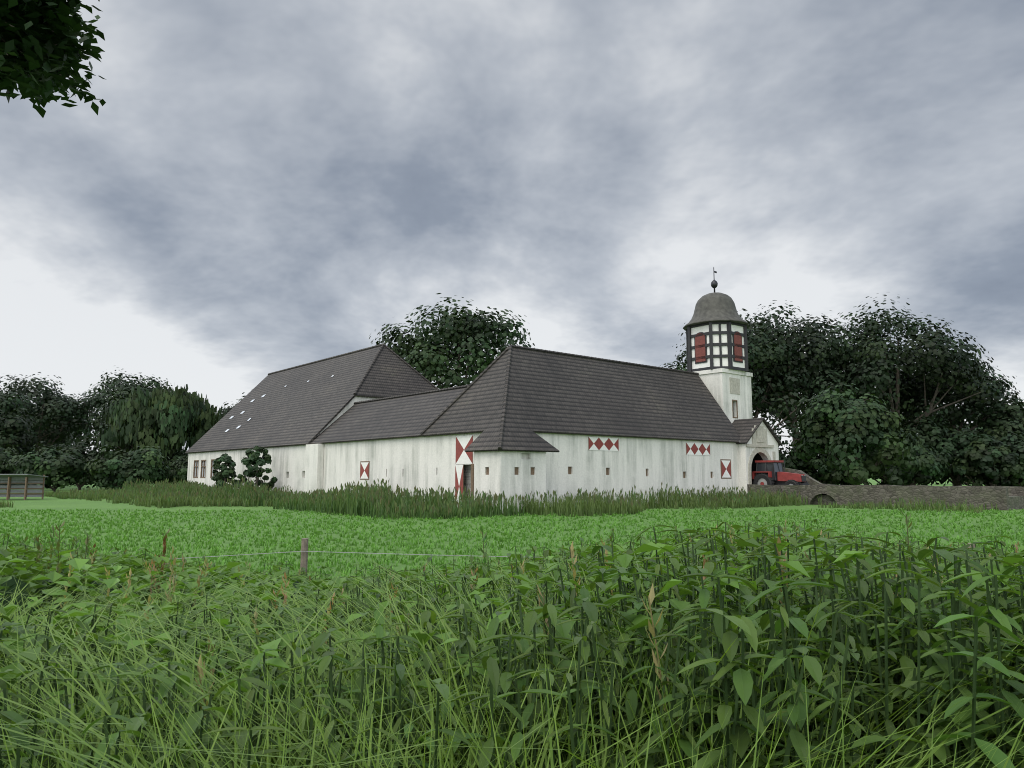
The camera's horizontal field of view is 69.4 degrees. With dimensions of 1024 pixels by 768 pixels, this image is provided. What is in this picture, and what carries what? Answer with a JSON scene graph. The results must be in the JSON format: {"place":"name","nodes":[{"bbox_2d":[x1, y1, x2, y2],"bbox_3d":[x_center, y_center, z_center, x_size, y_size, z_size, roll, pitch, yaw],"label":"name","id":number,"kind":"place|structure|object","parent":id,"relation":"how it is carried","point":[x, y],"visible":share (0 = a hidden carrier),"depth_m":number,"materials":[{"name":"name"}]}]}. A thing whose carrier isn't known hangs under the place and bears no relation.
{"place":"outdoors","nodes":[
{"label":"outdoors","id":0,"kind":"place"},
{"bbox_2d":[0,0,105,117],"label":"tree","id":1,"kind":"object","parent":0,"point":[41,49],"visible":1,"depth_m":5.14,"materials":[{"name":"green plant"}]},
{"bbox_2d":[187,445,305,493],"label":"barn walls","id":2,"kind":"structure","parent":0,"point":[287,466],"depth_m":69.88,"materials":[{"name":"white paint"}]},
{"bbox_2d":[185,346,435,453],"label":"barn roof","id":3,"kind":"structure","parent":2,"relation":"on","point":[298,409],"depth_m":75.94,"materials":[{"name":"grey tile"}]},
{"bbox_2d":[268,343,698,449],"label":"ridge tiles","id":4,"kind":"object","parent":3,"relation":"on","point":[505,398],"visible":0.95,"depth_m":56.56,"materials":[{"name":"grey tile"}]},
{"bbox_2d":[319,396,378,433],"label":"barn gables","id":5,"kind":"object","parent":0,"point":[350,404],"visible":0.16,"depth_m":67.74,"materials":[{"name":"white paint"}]},
{"bbox_2d":[0,478,1023,578],"bbox_3d":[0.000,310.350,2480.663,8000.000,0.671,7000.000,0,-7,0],"label":"ground","id":6,"kind":"structure","parent":0,"point":[44,503],"depth_m":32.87,"materials":[{"name":"green plant"}]},
{"bbox_2d":[0,445,25,484],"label":"shrub","id":7,"kind":"object","parent":6,"relation":"on","point":[6,455],"visible":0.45,"depth_m":98.77,"materials":[{"name":"green plant"}]},
{"bbox_2d":[3,435,36,489],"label":"tree","id":8,"kind":"object","parent":6,"relation":"on","point":[23,451],"visible":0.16,"depth_m":107.98,"materials":[{"name":"green plant"}]},
{"bbox_2d":[0,386,41,454],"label":"tree","id":9,"kind":"object","parent":6,"relation":"on","point":[17,424],"visible":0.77,"depth_m":107.03,"materials":[{"name":"green plant"}]},
{"bbox_2d":[0,474,47,499],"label":"fence","id":10,"kind":"object","parent":6,"relation":"on","point":[10,479],"visible":0.97,"depth_m":70.41,"materials":[{"name":"grey wood"}]},
{"bbox_2d":[0,372,92,484],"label":"tree","id":11,"kind":"object","parent":6,"relation":"on","point":[50,404],"visible":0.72,"depth_m":126.53,"materials":[{"name":"green plant"}]},
{"bbox_2d":[3,441,91,492],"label":"shrub","id":12,"kind":"object","parent":6,"relation":"on","point":[59,468],"visible":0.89,"depth_m":94.41,"materials":[{"name":"green plant"}]},
{"bbox_2d":[21,422,78,457],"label":"tree","id":13,"kind":"object","parent":6,"relation":"on","point":[64,442],"visible":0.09,"depth_m":151.46,"materials":[{"name":"green plant"}]},
{"bbox_2d":[27,397,95,484],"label":"tree","id":14,"kind":"object","parent":6,"relation":"on","point":[85,432],"visible":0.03,"depth_m":174.97,"materials":[{"name":"green plant"}]},
{"bbox_2d":[57,442,105,489],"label":"hedge","id":15,"kind":"object","parent":6,"relation":"on","point":[89,454],"visible":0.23,"depth_m":113.62,"materials":[{"name":"green plant"}]},
{"bbox_2d":[81,456,119,485],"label":"hedge","id":16,"kind":"object","parent":6,"relation":"on","point":[91,479],"visible":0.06,"depth_m":111.90,"materials":[{"name":"green plant"}]},
{"bbox_2d":[77,380,153,453],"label":"tree","id":17,"kind":"object","parent":6,"relation":"on","point":[102,425],"visible":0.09,"depth_m":118.94,"materials":[{"name":"green plant"}]},
{"bbox_2d":[54,369,178,436],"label":"tall tree","id":18,"kind":"object","parent":6,"relation":"on","point":[97,398],"visible":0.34,"depth_m":131.34,"materials":[{"name":"green plant"}]},
{"bbox_2d":[84,444,170,490],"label":"shrub","id":19,"kind":"object","parent":6,"relation":"on","point":[140,464],"visible":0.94,"depth_m":93.23,"materials":[{"name":"green plant"}]},
{"bbox_2d":[95,381,225,461],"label":"willow","id":20,"kind":"object","parent":6,"relation":"on","point":[172,421],"visible":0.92,"depth_m":107.28,"materials":[{"name":"green plant"}]},
{"bbox_2d":[152,447,187,487],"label":"tree","id":21,"kind":"object","parent":6,"relation":"on","point":[177,455],"visible":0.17,"depth_m":106.31,"materials":[{"name":"green plant"}]},
{"bbox_2d":[169,453,188,483],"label":"shrub","id":22,"kind":"object","parent":6,"relation":"on","point":[179,471],"visible":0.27,"depth_m":96.94,"materials":[{"name":"green plant"}]},
{"bbox_2d":[211,453,243,487],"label":"tree","id":23,"kind":"object","parent":6,"relation":"on","point":[223,474],"visible":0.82,"depth_m":73.59,"materials":[{"name":"green plant"}]},
{"bbox_2d":[220,389,252,419],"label":"tree","id":24,"kind":"object","parent":6,"relation":"on","point":[228,409],"visible":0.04,"depth_m":124.00,"materials":[{"name":"green plant"}]},
{"bbox_2d":[237,445,277,491],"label":"tree","id":25,"kind":"object","parent":6,"relation":"on","point":[255,460],"visible":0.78,"depth_m":67.29,"materials":[{"name":"green plant"}]},
{"bbox_2d":[304,444,323,494],"bbox_3d":[-17.016,7.900,63.540,0.546,5.455,2.364,6,-9,-40],"label":"pilaster","id":26,"kind":"object","parent":6,"relation":"on","point":[314,458],"visible":0.64,"depth_m":63.06,"materials":[{"name":"white paint"}]},
{"bbox_2d":[323,436,427,499],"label":"wing walls","id":27,"kind":"structure","parent":6,"relation":"on","point":[401,463],"depth_m":55.89,"materials":[{"name":"white paint"}]},
{"bbox_2d":[310,388,465,443],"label":"wing roof","id":28,"kind":"structure","parent":27,"relation":"on","point":[410,416],"depth_m":58.77,"materials":[{"name":"grey tile"}]},
{"bbox_2d":[369,293,534,388],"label":"tree","id":29,"kind":"object","parent":6,"relation":"on","point":[464,334],"visible":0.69,"depth_m":80.39,"materials":[{"name":"green plant"}]},
{"bbox_2d":[464,467,470,500],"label":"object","id":30,"kind":"object","parent":6,"relation":"on","point":[468,482],"visible":0.07,"depth_m":48.13,"materials":[{"name":"black"}]},
{"bbox_2d":[474,451,545,511],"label":"porch walls","id":31,"kind":"structure","parent":6,"relation":"on","point":[501,477],"depth_m":44.40,"materials":[{"name":"white paint"}]},
{"bbox_2d":[464,412,558,451],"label":"porch roof","id":32,"kind":"structure","parent":31,"relation":"on","point":[518,436],"depth_m":45.16,"materials":[{"name":"grey tile"}]},
{"bbox_2d":[0,511,1023,767],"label":"verge weeds","id":33,"kind":"object","parent":6,"relation":"on","point":[712,647],"visible":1,"depth_m":1.44,"materials":[{"name":"green plant"}]},
{"bbox_2d":[53,476,998,518],"bbox_3d":[-11.999,8.425,58.409,86.878,2.292,32.368,-4,-8,26],"label":"reed belt","id":34,"kind":"object","parent":6,"relation":"on","point":[378,501],"visible":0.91,"depth_m":47.56,"materials":[{"name":"green plant"}]},
{"bbox_2d":[177,538,974,571],"bbox_3d":[1.346,2.686,8.429,37.625,1.820,0.398,0,-7,2],"label":"wire fence","id":35,"kind":"object","parent":6,"relation":"on","point":[304,551],"visible":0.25,"depth_m":8.48,"materials":[{"name":"grey metal"}]},
{"bbox_2d":[427,432,738,504],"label":"walls","id":36,"kind":"structure","parent":6,"relation":"on","point":[668,462],"depth_m":51.70,"materials":[{"name":"white paint"}]},
{"bbox_2d":[193,375,775,502],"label":"windows","id":37,"kind":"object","parent":36,"relation":"attached to","point":[759,439],"visible":0.91,"depth_m":57.62,"materials":[{"name":"brown wood"}]},
{"bbox_2d":[421,348,739,442],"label":"roof","id":38,"kind":"structure","parent":36,"relation":"on","point":[554,393],"depth_m":53.02,"materials":[{"name":"tile"}]},
{"bbox_2d":[660,361,686,370],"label":"tree","id":39,"kind":"object","parent":6,"relation":"on","point":[677,368],"depth_m":89.82,"materials":[{"name":"green plant"}]},
{"bbox_2d":[699,372,752,422],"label":"tower shaft","id":40,"kind":"object","parent":6,"relation":"on","point":[717,385],"visible":0.26,"depth_m":65.15,"materials":[{"name":"white paint"}]},
{"bbox_2d":[695,368,752,376],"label":"tower cornice","id":41,"kind":"structure","parent":40,"relation":"on","point":[724,370],"depth_m":65.35,"materials":[{"name":"white paint"}]},
{"bbox_2d":[686,321,748,371],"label":"tower upper section","id":42,"kind":"object","parent":41,"relation":"on","point":[715,345],"visible":0.91,"depth_m":65.65,"materials":[{"name":"white paint"}]},
{"bbox_2d":[683,292,748,330],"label":"dome roof","id":43,"kind":"structure","parent":42,"relation":"on","point":[715,307],"depth_m":66.35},
{"bbox_2d":[711,267,717,291],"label":"weather vane","id":44,"kind":"object","parent":43,"relation":"on","point":[714,284],"visible":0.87,"depth_m":68.15,"materials":[{"name":"black metal"}]},
{"bbox_2d":[669,308,812,447],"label":"oak","id":45,"kind":"structure","parent":6,"relation":"on","point":[760,352],"depth_m":93.52,"materials":[{"name":"green plant"}]},
{"bbox_2d":[738,441,778,493],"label":"gate walls","id":46,"kind":"structure","parent":6,"relation":"on","point":[744,452],"depth_m":61.19,"materials":[{"name":"white paint"}]},
{"bbox_2d":[751,453,762,483],"bbox_3d":[18.859,8.548,64.337,2.997,5.091,5.273,6,-9,-40],"label":"archway","id":47,"kind":"object","parent":46,"relation":"in","point":[757,456],"visible":0.07,"depth_m":64.06,"materials":[{"name":"black"}]},
{"bbox_2d":[732,418,782,445],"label":"gate roof","id":48,"kind":"structure","parent":46,"relation":"on","point":[743,427],"depth_m":62.90,"materials":[{"name":"grey tile"}]},
{"bbox_2d":[749,421,776,442],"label":"gable trim","id":49,"kind":"structure","parent":46,"relation":"on","point":[770,438],"depth_m":63.48,"materials":[{"name":"white paint"}]},
{"bbox_2d":[752,460,808,484],"bbox_3d":[22.093,7.674,60.630,2.260,2.830,4.126,6,-9,-40],"label":"tractor","id":50,"kind":"object","parent":6,"relation":"on","point":[769,472],"visible":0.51,"depth_m":60.56,"materials":[{"name":"red metal"}]},
{"bbox_2d":[778,445,816,479],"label":"tree","id":51,"kind":"object","parent":6,"relation":"on","point":[793,462],"visible":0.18,"depth_m":90.81,"materials":[{"name":"green plant"}]},
{"bbox_2d":[752,313,874,433],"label":"oak","id":52,"kind":"object","parent":6,"relation":"on","point":[765,410],"visible":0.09,"depth_m":109.61,"materials":[{"name":"green plant"}]},
{"bbox_2d":[789,431,843,484],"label":"tree","id":53,"kind":"object","parent":6,"relation":"on","point":[822,475],"visible":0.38,"depth_m":88.92,"materials":[{"name":"green plant"}]},
{"bbox_2d":[742,300,894,451],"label":"oak","id":54,"kind":"object","parent":6,"relation":"on","point":[818,346],"visible":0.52,"depth_m":96.96,"materials":[{"name":"green plant"}]},
{"bbox_2d":[826,454,869,484],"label":"hedge","id":55,"kind":"object","parent":6,"relation":"on","point":[841,482],"visible":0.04,"depth_m":91.96,"materials":[{"name":"green plant"}]},
{"bbox_2d":[788,383,923,484],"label":"round tree","id":56,"kind":"object","parent":6,"relation":"on","point":[850,430],"depth_m":70.65,"materials":[{"name":"green plant"}]},
{"bbox_2d":[822,348,943,481],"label":"oak","id":57,"kind":"object","parent":6,"relation":"on","point":[918,400],"visible":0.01,"depth_m":111.75,"materials":[{"name":"green plant"}]},
{"bbox_2d":[747,468,1023,509],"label":"bridge","id":58,"kind":"structure","parent":6,"relation":"on","point":[1006,497],"depth_m":51.64,"materials":[{"name":"stone"}]},
{"bbox_2d":[861,446,939,485],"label":"hedge","id":59,"kind":"object","parent":6,"relation":"on","point":[909,480],"visible":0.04,"depth_m":88.63,"materials":[{"name":"green plant"}]},
{"bbox_2d":[807,293,1001,426],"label":"oak","id":60,"kind":"object","parent":6,"relation":"on","point":[882,367],"visible":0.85,"depth_m":94.67,"materials":[{"name":"green plant"}]},
{"bbox_2d":[869,433,950,485],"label":"bush","id":61,"kind":"object","parent":6,"relation":"on","point":[934,465],"visible":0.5,"depth_m":83.02,"materials":[{"name":"green plant"}]},
{"bbox_2d":[897,417,958,485],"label":"hedge","id":62,"kind":"object","parent":6,"relation":"on","point":[929,432],"visible":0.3,"depth_m":92.12,"materials":[{"name":"green plant"}]},
{"bbox_2d":[883,348,1023,485],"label":"oak","id":63,"kind":"object","parent":6,"relation":"on","point":[955,416],"visible":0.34,"depth_m":100.57,"materials":[{"name":"green plant"}]},
{"bbox_2d":[927,424,980,485],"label":"tree","id":64,"kind":"object","parent":6,"relation":"on","point":[962,443],"visible":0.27,"depth_m":90.59,"materials":[{"name":"green plant"}]},
{"bbox_2d":[933,399,1012,433],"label":"tree","id":65,"kind":"object","parent":6,"relation":"on","point":[976,431],"visible":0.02,"depth_m":129.02,"materials":[{"name":"green plant"}]},
{"bbox_2d":[949,433,1023,485],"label":"hedge","id":66,"kind":"object","parent":6,"relation":"on","point":[982,452],"visible":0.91,"depth_m":86.70,"materials":[{"name":"green plant"}]},
{"bbox_2d":[969,395,1023,448],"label":"tree","id":67,"kind":"object","parent":6,"relation":"on","point":[997,425],"visible":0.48,"depth_m":95.53,"materials":[{"name":"green plant"}]},
{"bbox_2d":[979,431,1023,486],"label":"hedge","id":68,"kind":"object","parent":6,"relation":"on","point":[1010,439],"visible":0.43,"depth_m":86.83,"materials":[{"name":"green plant"}]},
{"bbox_2d":[0,0,1023,456],"label":"sky","id":69,"kind":"structure","parent":0,"point":[257,188],"materials":[{"name":"grey"}]}
]}

